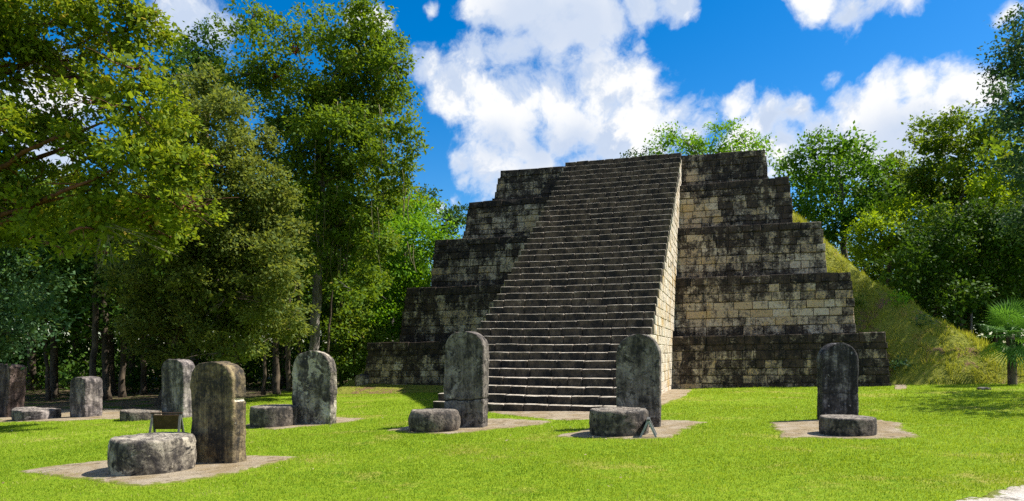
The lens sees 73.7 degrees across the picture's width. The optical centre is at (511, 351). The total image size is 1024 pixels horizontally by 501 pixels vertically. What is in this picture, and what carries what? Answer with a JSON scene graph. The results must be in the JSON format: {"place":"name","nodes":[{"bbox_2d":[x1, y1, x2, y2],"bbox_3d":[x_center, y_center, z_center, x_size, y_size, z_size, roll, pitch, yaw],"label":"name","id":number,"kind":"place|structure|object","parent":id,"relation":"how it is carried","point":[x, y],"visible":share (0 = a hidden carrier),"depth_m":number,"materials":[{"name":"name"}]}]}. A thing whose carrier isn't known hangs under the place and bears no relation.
{"place":"outdoors","nodes":[
{"label":"outdoors","id":0,"kind":"place"},
{"bbox_2d":[0,282,1023,500],"bbox_3d":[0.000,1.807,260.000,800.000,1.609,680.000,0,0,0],"label":"ground","id":1,"kind":"structure","parent":0,"point":[134,400],"depth_m":11.00,"materials":[{"name":"green plant"}]},
{"bbox_2d":[0,168,41,322],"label":"forest tree","id":2,"kind":"object","parent":1,"relation":"on","point":[20,282],"visible":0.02,"depth_m":39.92,"materials":[{"name":"green plant"}]},
{"bbox_2d":[0,162,62,281],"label":"forest tree","id":3,"kind":"object","parent":1,"relation":"on","point":[25,178],"visible":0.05,"depth_m":35.28,"materials":[{"name":"green plant"}]},
{"bbox_2d":[22,221,58,400],"bbox_3d":[-25.265,-2.782,36.049,3.486,11.251,4.347,0,0,-13],"label":"slim tree","id":4,"kind":"object","parent":1,"relation":"on","point":[47,386],"visible":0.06,"depth_m":36.02,"materials":[{"name":"brown plant"}]},
{"bbox_2d":[0,231,91,369],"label":"understory tree","id":5,"kind":"object","parent":1,"relation":"on","point":[21,298],"visible":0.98,"depth_m":22.68,"materials":[{"name":"green plant"}]},
{"bbox_2d":[0,175,130,397],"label":"forest tree","id":6,"kind":"object","parent":1,"relation":"on","point":[54,386],"visible":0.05,"depth_m":37.77,"materials":[{"name":"green plant"}]},
{"bbox_2d":[4,159,127,390],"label":"forest tree","id":7,"kind":"object","parent":1,"relation":"on","point":[31,371],"visible":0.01,"depth_m":45.81,"materials":[{"name":"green plant"}]},
{"bbox_2d":[6,291,128,383],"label":"forest tree","id":8,"kind":"object","parent":1,"relation":"on","point":[74,346],"depth_m":55.71,"materials":[{"name":"green plant"}]},
{"bbox_2d":[50,191,105,375],"bbox_3d":[-21.270,-2.620,33.646,3.987,10.751,3.182,0,0,29],"label":"slim tree","id":9,"kind":"object","parent":1,"relation":"on","point":[95,345],"visible":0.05,"depth_m":33.84,"materials":[{"name":"brown plant"}]},
{"bbox_2d":[0,408,161,422],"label":"dirt patch","id":10,"kind":"object","parent":1,"relation":"on","point":[109,413],"visible":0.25,"depth_m":23.22,"materials":[{"name":"beige soil"}]},
{"bbox_2d":[0,363,26,416],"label":"stela","id":11,"kind":"object","parent":10,"relation":"on","point":[12,386],"visible":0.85,"depth_m":24.66,"materials":[{"name":"stone"}]},
{"bbox_2d":[11,406,61,420],"bbox_3d":[-16.269,2.132,23.372,1.432,0.479,1.438,0,0,0],"label":"altar","id":12,"kind":"object","parent":10,"relation":"on","point":[26,413],"visible":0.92,"depth_m":22.88,"materials":[{"name":"grey stone"}]},
{"bbox_2d":[69,376,102,416],"bbox_3d":[-14.640,1.568,23.464,0.785,1.449,0.719,0,0,18],"label":"stela","id":13,"kind":"object","parent":10,"relation":"on","point":[86,395],"visible":1,"depth_m":23.20,"materials":[{"name":"grey stone"}]},
{"bbox_2d":[1,184,172,399],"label":"forest tree","id":14,"kind":"object","parent":1,"relation":"on","point":[76,263],"visible":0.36,"depth_m":34.43,"materials":[{"name":"green plant"}]},
{"bbox_2d":[10,160,208,394],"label":"forest tree","id":15,"kind":"object","parent":1,"relation":"on","point":[114,391],"visible":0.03,"depth_m":40.77,"materials":[{"name":"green plant"}]},
{"bbox_2d":[98,222,131,396],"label":"slim tree","id":16,"kind":"object","parent":1,"relation":"on","point":[121,387],"visible":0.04,"depth_m":37.90,"materials":[{"name":"brown plant"}]},
{"bbox_2d":[0,0,238,277],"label":"broadleaf tree","id":17,"kind":"object","parent":1,"relation":"on","point":[151,145],"visible":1,"depth_m":19.89,"materials":[{"name":"green plant"}]},
{"bbox_2d":[32,185,213,386],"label":"forest tree","id":18,"kind":"object","parent":1,"relation":"on","point":[130,365],"depth_m":49.77,"materials":[{"name":"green plant"}]},
{"bbox_2d":[120,409,160,421],"bbox_3d":[-11.867,2.029,21.805,1.161,0.373,1.159,0,0,0],"label":"altar","id":19,"kind":"object","parent":1,"relation":"on","point":[129,415],"visible":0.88,"depth_m":21.34,"materials":[{"name":"stone"}]},
{"bbox_2d":[126,261,163,394],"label":"slim tree","id":20,"kind":"object","parent":1,"relation":"on","point":[143,386],"visible":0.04,"depth_m":39.88,"materials":[{"name":"brown plant"}]},
{"bbox_2d":[19,455,298,486],"bbox_3d":[-6.021,1.950,11.667,4.060,0.161,3.004,0,0,26],"label":"dirt patch","id":21,"kind":"object","parent":1,"relation":"on","point":[94,471],"visible":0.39,"depth_m":10.93,"materials":[{"name":"beige soil"}]},
{"bbox_2d":[107,432,196,475],"bbox_3d":[-5.846,1.671,11.126,1.294,0.622,1.296,0,0,0],"label":"altar","id":22,"kind":"object","parent":21,"relation":"on","point":[153,453],"visible":0.98,"depth_m":10.63,"materials":[{"name":"stone"}]},
{"bbox_2d":[190,361,246,462],"bbox_3d":[-5.117,1.073,11.906,0.948,1.826,0.400,0,0,17],"label":"stela","id":23,"kind":"object","parent":21,"relation":"on","point":[218,401],"visible":0.92,"depth_m":11.73,"materials":[{"name":"grey stone"}]},
{"bbox_2d":[148,412,184,432],"bbox_3d":[-8.215,1.754,16.240,0.722,0.622,0.378,0,0,-3],"label":"easel sign","id":24,"kind":"object","parent":1,"relation":"on","point":[166,421],"visible":0.76,"depth_m":16.24,"materials":[{"name":"brown wood"}]},
{"bbox_2d":[161,359,194,417],"bbox_3d":[-10.992,1.222,22.518,0.962,1.979,0.599,0,0,19],"label":"stela","id":25,"kind":"object","parent":1,"relation":"on","point":[176,380],"visible":0.8,"depth_m":22.26,"materials":[{"name":"grey stone"}]},
{"bbox_2d":[138,17,242,365],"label":"background tree","id":26,"kind":"object","parent":1,"relation":"on","point":[193,57],"visible":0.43,"depth_m":44.49,"materials":[{"name":"green plant"}]},
{"bbox_2d":[134,173,261,355],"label":"forest tree","id":27,"kind":"object","parent":1,"relation":"on","point":[214,279],"depth_m":53.76,"materials":[{"name":"green plant"}]},
{"bbox_2d":[0,315,396,392],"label":"undergrowth","id":28,"kind":"object","parent":1,"relation":"on","point":[78,364],"visible":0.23,"depth_m":46.48,"materials":[{"name":"green plant"}]},
{"bbox_2d":[90,60,320,404],"bbox_3d":[-12.678,-4.544,28.084,9.961,14.407,7.978,0,0,0],"label":"conical tree","id":29,"kind":"object","parent":1,"relation":"on","point":[190,277],"visible":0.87,"depth_m":27.80,"materials":[{"name":"green plant"}]},
{"bbox_2d":[4,253,432,375],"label":"distant wood","id":30,"kind":"object","parent":1,"relation":"on","point":[229,335],"visible":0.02,"depth_m":64.25,"materials":[{"name":"green plant"}]},
{"bbox_2d":[220,212,254,365],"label":"slim tree","id":31,"kind":"object","parent":1,"relation":"on","point":[237,363],"visible":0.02,"depth_m":33.96,"materials":[{"name":"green plant"}]},
{"bbox_2d":[239,197,297,394],"bbox_3d":[-12.833,-3.102,35.523,4.103,11.270,3.733,0,0,19],"label":"slim tree","id":32,"kind":"object","parent":1,"relation":"on","point":[263,388],"visible":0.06,"depth_m":35.92,"materials":[{"name":"brown plant"}]},
{"bbox_2d":[198,200,349,388],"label":"forest tree","id":33,"kind":"object","parent":1,"relation":"on","point":[324,304],"visible":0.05,"depth_m":43.05,"materials":[{"name":"green plant"}]},
{"bbox_2d":[251,203,310,394],"bbox_3d":[-12.791,-2.819,36.428,3.444,10.680,4.771,0,0,40],"label":"slim tree","id":34,"kind":"object","parent":1,"relation":"on","point":[276,387],"visible":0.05,"depth_m":36.01,"materials":[{"name":"brown plant"}]},
{"bbox_2d":[197,162,368,385],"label":"forest tree","id":35,"kind":"object","parent":1,"relation":"on","point":[282,352],"visible":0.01,"depth_m":44.81,"materials":[{"name":"green plant"}]},
{"bbox_2d":[270,252,312,391],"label":"slim tree","id":36,"kind":"object","parent":1,"relation":"on","point":[289,386],"visible":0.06,"depth_m":37.92,"materials":[{"name":"brown plant"}]},
{"bbox_2d":[245,417,364,429],"bbox_3d":[-5.718,1.974,18.915,2.410,0.106,3.382,0,0,44],"label":"dirt patch","id":37,"kind":"object","parent":1,"relation":"on","point":[342,419],"visible":0.25,"depth_m":18.26,"materials":[{"name":"beige soil"}]},
{"bbox_2d":[249,404,297,427],"bbox_3d":[-6.395,1.732,18.358,1.244,0.585,1.246,0,0,0],"label":"altar","id":38,"kind":"object","parent":37,"relation":"on","point":[271,415],"visible":0.98,"depth_m":17.84,"materials":[{"name":"stone"}]},
{"bbox_2d":[292,351,336,424],"bbox_3d":[-5.364,0.990,18.541,1.277,2.059,0.387,0,0,18],"label":"stela","id":39,"kind":"object","parent":37,"relation":"on","point":[314,384],"visible":0.92,"depth_m":18.36,"materials":[{"name":"stone"}]},
{"bbox_2d":[296,236,333,355],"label":"slim tree","id":40,"kind":"object","parent":1,"relation":"on","point":[298,299],"visible":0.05,"depth_m":39.85,"materials":[{"name":"brown plant"}]},
{"bbox_2d":[200,0,433,350],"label":"climber clad tree","id":41,"kind":"object","parent":1,"relation":"on","point":[349,121],"visible":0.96,"depth_m":32.26,"materials":[{"name":"green plant"}]},
{"bbox_2d":[271,73,283,79],"bbox_3d":[-10.996,-12.975,32.148,0.756,0.309,0.742,0,0,-18],"label":"air plant","id":42,"kind":"object","parent":41,"relation":"attached to","point":[276,76],"visible":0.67,"depth_m":32.20,"materials":[{"name":"green plant"}]},
{"bbox_2d":[289,45,300,55],"bbox_3d":[-10.245,-14.196,32.124,0.686,0.606,0.691,0,0,43],"label":"air plant","id":43,"kind":"object","parent":41,"relation":"attached to","point":[296,50],"visible":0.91,"depth_m":32.11,"materials":[{"name":"green plant"}]},
{"bbox_2d":[271,201,423,354],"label":"forest tree","id":44,"kind":"object","parent":1,"relation":"on","point":[327,301],"visible":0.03,"depth_m":46.59,"materials":[{"name":"green plant"}]},
{"bbox_2d":[306,243,391,386],"bbox_3d":[-9.585,-2.734,39.930,5.796,10.310,4.465,0,0,0],"label":"slim tree","id":45,"kind":"object","parent":1,"relation":"on","point":[344,264],"visible":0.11,"depth_m":39.85,"materials":[{"name":"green plant"}]},
{"bbox_2d":[326,216,383,353],"bbox_3d":[-9.042,-2.572,36.063,3.470,9.978,5.030,0,0,24],"label":"slim tree","id":46,"kind":"object","parent":1,"relation":"on","point":[328,341],"visible":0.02,"depth_m":35.98,"materials":[{"name":"brown plant"}]},
{"bbox_2d":[320,300,397,385],"bbox_3d":[-8.606,-0.374,38.602,5.256,5.703,5.068,0,0,0],"label":"understory shrub","id":47,"kind":"object","parent":1,"relation":"on","point":[345,314],"visible":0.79,"depth_m":38.06,"materials":[{"name":"green plant"}]},
{"bbox_2d":[355,374,368,385],"bbox_3d":[-7.697,1.650,35.238,0.835,1.046,0.634,0,0,0],"label":"loose stone","id":48,"kind":"object","parent":1,"relation":"on","point":[361,379],"visible":0.51,"depth_m":34.96,"materials":[{"name":"grey stone"}]},
{"bbox_2d":[308,234,428,330],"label":"forest tree","id":49,"kind":"object","parent":1,"relation":"on","point":[385,289],"visible":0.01,"depth_m":59.62,"materials":[{"name":"green plant"}]},
{"bbox_2d":[327,188,463,341],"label":"bright scrub tree","id":50,"kind":"object","parent":1,"relation":"on","point":[415,226],"visible":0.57,"depth_m":40.79,"materials":[{"name":"green plant"}]},
{"bbox_2d":[362,175,443,340],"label":"background tree","id":51,"kind":"object","parent":1,"relation":"on","point":[416,187],"visible":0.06,"depth_m":49.14,"materials":[{"name":"green plant"}]},
{"bbox_2d":[385,234,433,328],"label":"forest tree","id":52,"kind":"object","parent":1,"relation":"on","point":[417,251],"depth_m":68.14,"materials":[{"name":"green plant"}]},
{"bbox_2d":[408,183,468,239],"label":"background tree","id":53,"kind":"object","parent":1,"relation":"on","point":[455,212],"visible":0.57,"depth_m":59.06,"materials":[{"name":"green plant"}]},
{"bbox_2d":[386,418,551,434],"bbox_3d":[-1.085,1.798,16.696,3.818,0.139,2.831,0,0,-40],"label":"dirt patch","id":54,"kind":"object","parent":1,"relation":"on","point":[498,423],"visible":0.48,"depth_m":16.41,"materials":[{"name":"beige soil"}]},
{"bbox_2d":[408,408,460,432],"bbox_3d":[-1.804,1.610,15.884,1.217,0.536,1.215,0,0,0],"label":"altar","id":55,"kind":"object","parent":54,"relation":"on","point":[430,420],"visible":0.97,"depth_m":15.40,"materials":[{"name":"stone"}]},
{"bbox_2d":[444,331,488,427],"bbox_3d":[-1.112,0.691,16.597,1.064,2.392,0.447,0,0,18],"label":"stela","id":56,"kind":"object","parent":54,"relation":"on","point":[466,380],"visible":0.88,"depth_m":16.40,"materials":[{"name":"stone"}]},
{"bbox_2d":[489,389,690,419],"bbox_3d":[4.323,1.706,23.802,4.527,0.229,14.254,0,0,36],"label":"dirt patch","id":57,"kind":"object","parent":1,"relation":"on","point":[671,395],"visible":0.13,"depth_m":19.53,"materials":[{"name":"beige soil"}]},
{"bbox_2d":[364,150,890,410],"bbox_3d":[4.358,-4.053,32.962,24.266,12.971,26.494,0,0,18],"label":"stepped pyramid","id":58,"kind":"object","parent":1,"relation":"on","point":[554,287],"visible":0.86,"depth_m":30.81,"materials":[{"name":"stone"}]},
{"bbox_2d":[556,420,707,439],"bbox_3d":[2.946,1.704,14.964,2.474,0.155,4.027,0,0,39],"label":"dirt patch","id":59,"kind":"object","parent":1,"relation":"on","point":[669,428],"visible":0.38,"depth_m":14.32,"materials":[{"name":"beige soil"}]},
{"bbox_2d":[589,407,648,436],"bbox_3d":[2.219,1.457,14.150,1.242,0.575,1.249,0,0,0],"label":"altar","id":60,"kind":"object","parent":59,"relation":"on","point":[616,421],"visible":0.94,"depth_m":13.64,"materials":[{"name":"stone"}]},
{"bbox_2d":[616,334,661,426],"bbox_3d":[2.837,0.670,15.291,0.999,2.153,0.261,0,0,18],"label":"stela","id":61,"kind":"object","parent":1,"relation":"on","point":[638,369],"visible":0.84,"depth_m":15.16,"materials":[{"name":"stone"}]},
{"bbox_2d":[640,417,656,436],"bbox_3d":[2.709,1.518,13.543,0.376,0.405,0.470,0,0,13],"label":"easel sign","id":62,"kind":"object","parent":1,"relation":"on","point":[648,421],"visible":0.8,"depth_m":13.34,"materials":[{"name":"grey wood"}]},
{"bbox_2d":[337,211,1023,393],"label":"grassy mound","id":63,"kind":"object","parent":1,"relation":"on","point":[917,380],"visible":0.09,"depth_m":28.96,"materials":[{"name":"green plant"}]},
{"bbox_2d":[619,144,653,157],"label":"feathery tree","id":64,"kind":"object","parent":63,"relation":"on","point":[634,154],"visible":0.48,"depth_m":63.79,"materials":[{"name":"green plant"}]},
{"bbox_2d":[640,113,787,159],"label":"feathery tree","id":65,"kind":"object","parent":63,"relation":"on","point":[701,148],"visible":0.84,"depth_m":63.11,"materials":[{"name":"green plant"}]},
{"bbox_2d":[767,120,905,257],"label":"broadleaf tree","id":66,"kind":"object","parent":63,"relation":"on","point":[820,178],"visible":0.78,"depth_m":48.56,"materials":[{"name":"green plant"}]},
{"bbox_2d":[854,292,868,307],"bbox_3d":[15.947,-2.354,31.460,0.951,0.845,1.022,0,0,30],"label":"shrub","id":67,"kind":"object","parent":63,"relation":"on","point":[859,302],"visible":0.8,"depth_m":31.30,"materials":[{"name":"green plant"}]},
{"bbox_2d":[828,237,910,298],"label":"forest tree","id":68,"kind":"object","parent":63,"relation":"on","point":[867,271],"visible":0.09,"depth_m":58.74,"materials":[{"name":"green plant"}]},
{"bbox_2d":[835,188,961,289],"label":"flowering bush tree","id":69,"kind":"object","parent":63,"relation":"on","point":[880,222],"visible":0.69,"depth_m":41.34,"materials":[{"name":"green plant"}]},
{"bbox_2d":[883,288,916,306],"bbox_3d":[17.292,-2.411,30.579,1.736,0.923,1.224,0,0,-37],"label":"shrub","id":70,"kind":"object","parent":63,"relation":"on","point":[898,299],"visible":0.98,"depth_m":30.35,"materials":[{"name":"green plant"}]},
{"bbox_2d":[889,354,912,369],"bbox_3d":[15.972,0.432,28.224,1.116,0.925,1.226,0,0,0],"label":"shrub","id":71,"kind":"object","parent":63,"relation":"on","point":[901,362],"visible":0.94,"depth_m":28.13,"materials":[{"name":"green plant"}]},
{"bbox_2d":[909,310,939,324],"bbox_3d":[17.597,-1.417,29.060,1.031,0.664,1.060,0,0,-40],"label":"shrub","id":72,"kind":"object","parent":63,"relation":"on","point":[924,319],"visible":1,"depth_m":29.07,"materials":[{"name":"green plant"}]},
{"bbox_2d":[867,193,1023,340],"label":"dense tree","id":73,"kind":"object","parent":63,"relation":"on","point":[957,234],"visible":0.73,"depth_m":36.77,"materials":[{"name":"green plant"}]},
{"bbox_2d":[970,312,972,335],"bbox_3d":[24.195,-0.618,35.999,0.152,2.983,0.142,0,0,22],"label":"dead stem","id":74,"kind":"object","parent":63,"relation":"on","point":[971,322],"visible":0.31,"depth_m":35.95,"materials":[{"name":"grey wood"}]},
{"bbox_2d":[816,343,858,419],"bbox_3d":[7.451,0.698,15.628,0.838,1.816,0.372,0,0,0],"label":"stela","id":75,"kind":"object","parent":1,"relation":"on","point":[837,375],"visible":0.9,"depth_m":15.46,"materials":[{"name":"black stone"}]},
{"bbox_2d":[770,420,920,439],"bbox_3d":[6.713,1.566,14.005,2.743,0.123,3.633,0,0,20],"label":"dirt patch","id":76,"kind":"object","parent":1,"relation":"on","point":[885,429],"visible":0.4,"depth_m":13.57,"materials":[{"name":"beige soil"}]},
{"bbox_2d":[819,414,876,436],"bbox_3d":[6.440,1.438,13.117,1.013,0.404,1.018,0,0,0],"label":"altar","id":77,"kind":"object","parent":76,"relation":"on","point":[845,425],"visible":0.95,"depth_m":12.73,"materials":[{"name":"stone"}]},
{"bbox_2d":[847,236,944,317],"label":"forest tree","id":78,"kind":"object","parent":1,"relation":"on","point":[869,262],"depth_m":58.51,"materials":[{"name":"green plant"}]},
{"bbox_2d":[894,384,907,389],"bbox_3d":[15.353,1.360,26.948,0.492,0.082,4.790,0,0,30],"label":"dirt patch","id":79,"kind":"object","parent":1,"relation":"on","point":[902,386],"visible":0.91,"depth_m":26.71,"materials":[{"name":"beige soil"}]},
{"bbox_2d":[857,144,950,286],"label":"broadleaf tree","id":80,"kind":"object","parent":1,"relation":"on","point":[900,166],"visible":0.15,"depth_m":52.67,"materials":[{"name":"green plant"}]},
{"bbox_2d":[844,165,996,317],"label":"forest tree","id":81,"kind":"object","parent":1,"relation":"on","point":[884,195],"visible":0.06,"depth_m":47.69,"materials":[{"name":"green plant"}]},
{"bbox_2d":[851,260,1023,352],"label":"distant wood","id":82,"kind":"object","parent":1,"relation":"on","point":[976,322],"depth_m":69.20,"materials":[{"name":"green plant"}]},
{"bbox_2d":[872,268,1023,357],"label":"undergrowth","id":83,"kind":"object","parent":1,"relation":"on","point":[986,333],"visible":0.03,"depth_m":43.08,"materials":[{"name":"green plant"}]},
{"bbox_2d":[894,100,1023,330],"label":"broadleaf tree","id":84,"kind":"object","parent":1,"relation":"on","point":[943,140],"visible":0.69,"depth_m":43.43,"materials":[{"name":"green plant"}]},
{"bbox_2d":[901,209,1023,338],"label":"forest tree","id":85,"kind":"object","parent":1,"relation":"on","point":[999,284],"depth_m":49.28,"materials":[{"name":"green plant"}]},
{"bbox_2d":[976,387,990,389],"bbox_3d":[16.495,1.298,23.865,0.418,0.128,0.325,0,0,0],"label":"loose stone","id":86,"kind":"object","parent":1,"relation":"on","point":[983,388],"visible":0.65,"depth_m":23.75,"materials":[{"name":"grey stone"}]},
{"bbox_2d":[947,184,1023,306],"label":"forest tree","id":87,"kind":"object","parent":1,"relation":"on","point":[1005,272],"visible":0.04,"depth_m":43.36,"materials":[{"name":"green plant"}]},
{"bbox_2d":[958,166,1019,347],"bbox_3d":[27.315,-4.557,39.297,3.809,12.072,3.875,0,0,0],"label":"flowering bush tree","id":88,"kind":"object","parent":1,"relation":"on","point":[984,185],"visible":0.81,"depth_m":38.67,"materials":[{"name":"green plant"}]},
{"bbox_2d":[954,484,1023,500],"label":"gravel path","id":89,"kind":"structure","parent":1,"relation":"on","point":[1013,493],"depth_m":7.44,"materials":[{"name":"beige gravel"}]},
{"bbox_2d":[961,129,1023,266],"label":"forest tree","id":90,"kind":"object","parent":1,"relation":"on","point":[997,151],"visible":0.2,"depth_m":38.57,"materials":[{"name":"green plant"}]},
{"bbox_2d":[970,2,1023,252],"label":"dense tree","id":91,"kind":"object","parent":1,"relation":"on","point":[1013,69],"visible":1,"depth_m":31.37,"materials":[{"name":"green plant"}]},
{"bbox_2d":[973,297,1023,384],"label":"fan palm","id":92,"kind":"object","parent":1,"relation":"on","point":[1011,314],"visible":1,"depth_m":25.87,"materials":[{"name":"green plant"}]},
{"bbox_2d":[0,0,1023,354],"label":"sky","id":93,"kind":"structure","parent":0,"point":[503,85],"materials":[{"name":"blue"}]}
]}

